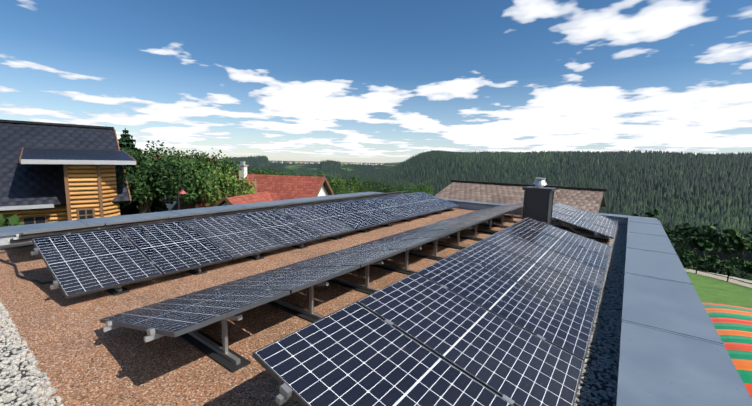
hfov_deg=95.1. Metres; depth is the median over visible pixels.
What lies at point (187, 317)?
solar panels
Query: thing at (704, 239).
bushes
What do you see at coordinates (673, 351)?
parapet
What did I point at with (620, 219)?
parapet
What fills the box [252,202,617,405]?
solar panels
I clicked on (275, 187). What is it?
red house roof
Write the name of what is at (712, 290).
valley lawn
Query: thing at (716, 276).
foot path
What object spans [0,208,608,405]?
roof substrate sheet
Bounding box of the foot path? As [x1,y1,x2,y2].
[685,268,751,287]
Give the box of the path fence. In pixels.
[681,261,751,283]
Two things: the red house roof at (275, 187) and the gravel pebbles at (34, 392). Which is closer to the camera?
the gravel pebbles at (34, 392)
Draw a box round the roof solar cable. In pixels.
[0,257,242,283]
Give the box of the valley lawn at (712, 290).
[684,268,751,307]
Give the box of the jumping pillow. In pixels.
[702,302,751,397]
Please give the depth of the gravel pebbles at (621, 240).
3.77 m
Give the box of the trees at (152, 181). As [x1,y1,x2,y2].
[0,128,433,226]
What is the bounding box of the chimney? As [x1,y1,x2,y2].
[522,178,556,224]
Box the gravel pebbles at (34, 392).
[0,303,63,405]
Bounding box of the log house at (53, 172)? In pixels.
[0,119,136,226]
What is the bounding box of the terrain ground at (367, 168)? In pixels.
[145,156,751,279]
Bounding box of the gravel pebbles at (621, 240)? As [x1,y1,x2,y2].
[574,225,626,405]
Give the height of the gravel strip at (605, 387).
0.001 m
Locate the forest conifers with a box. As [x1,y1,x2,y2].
[216,150,751,266]
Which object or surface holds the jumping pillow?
on the valley lawn at (712, 290)
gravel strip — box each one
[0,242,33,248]
[0,327,44,405]
[455,207,624,225]
[575,226,625,405]
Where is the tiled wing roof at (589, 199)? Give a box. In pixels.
[435,180,606,212]
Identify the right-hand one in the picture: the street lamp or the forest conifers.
the forest conifers
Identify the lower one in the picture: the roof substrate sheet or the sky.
the roof substrate sheet
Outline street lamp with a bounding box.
[177,184,186,209]
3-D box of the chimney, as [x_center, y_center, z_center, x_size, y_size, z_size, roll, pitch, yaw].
[4.067,0.121,8.632,0.660,1.500,0.660,7,9,36]
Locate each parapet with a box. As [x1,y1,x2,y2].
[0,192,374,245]
[367,192,656,225]
[616,218,751,405]
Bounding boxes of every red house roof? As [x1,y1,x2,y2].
[154,157,218,210]
[170,161,333,210]
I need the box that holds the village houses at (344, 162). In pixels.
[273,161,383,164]
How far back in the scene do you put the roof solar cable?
5.01 m
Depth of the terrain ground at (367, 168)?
1738.78 m
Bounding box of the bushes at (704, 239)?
[629,209,751,278]
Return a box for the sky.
[0,0,751,162]
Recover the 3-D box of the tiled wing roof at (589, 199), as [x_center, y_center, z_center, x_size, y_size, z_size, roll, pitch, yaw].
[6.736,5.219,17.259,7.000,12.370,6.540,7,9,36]
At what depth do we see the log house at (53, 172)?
16.79 m
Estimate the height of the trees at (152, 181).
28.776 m

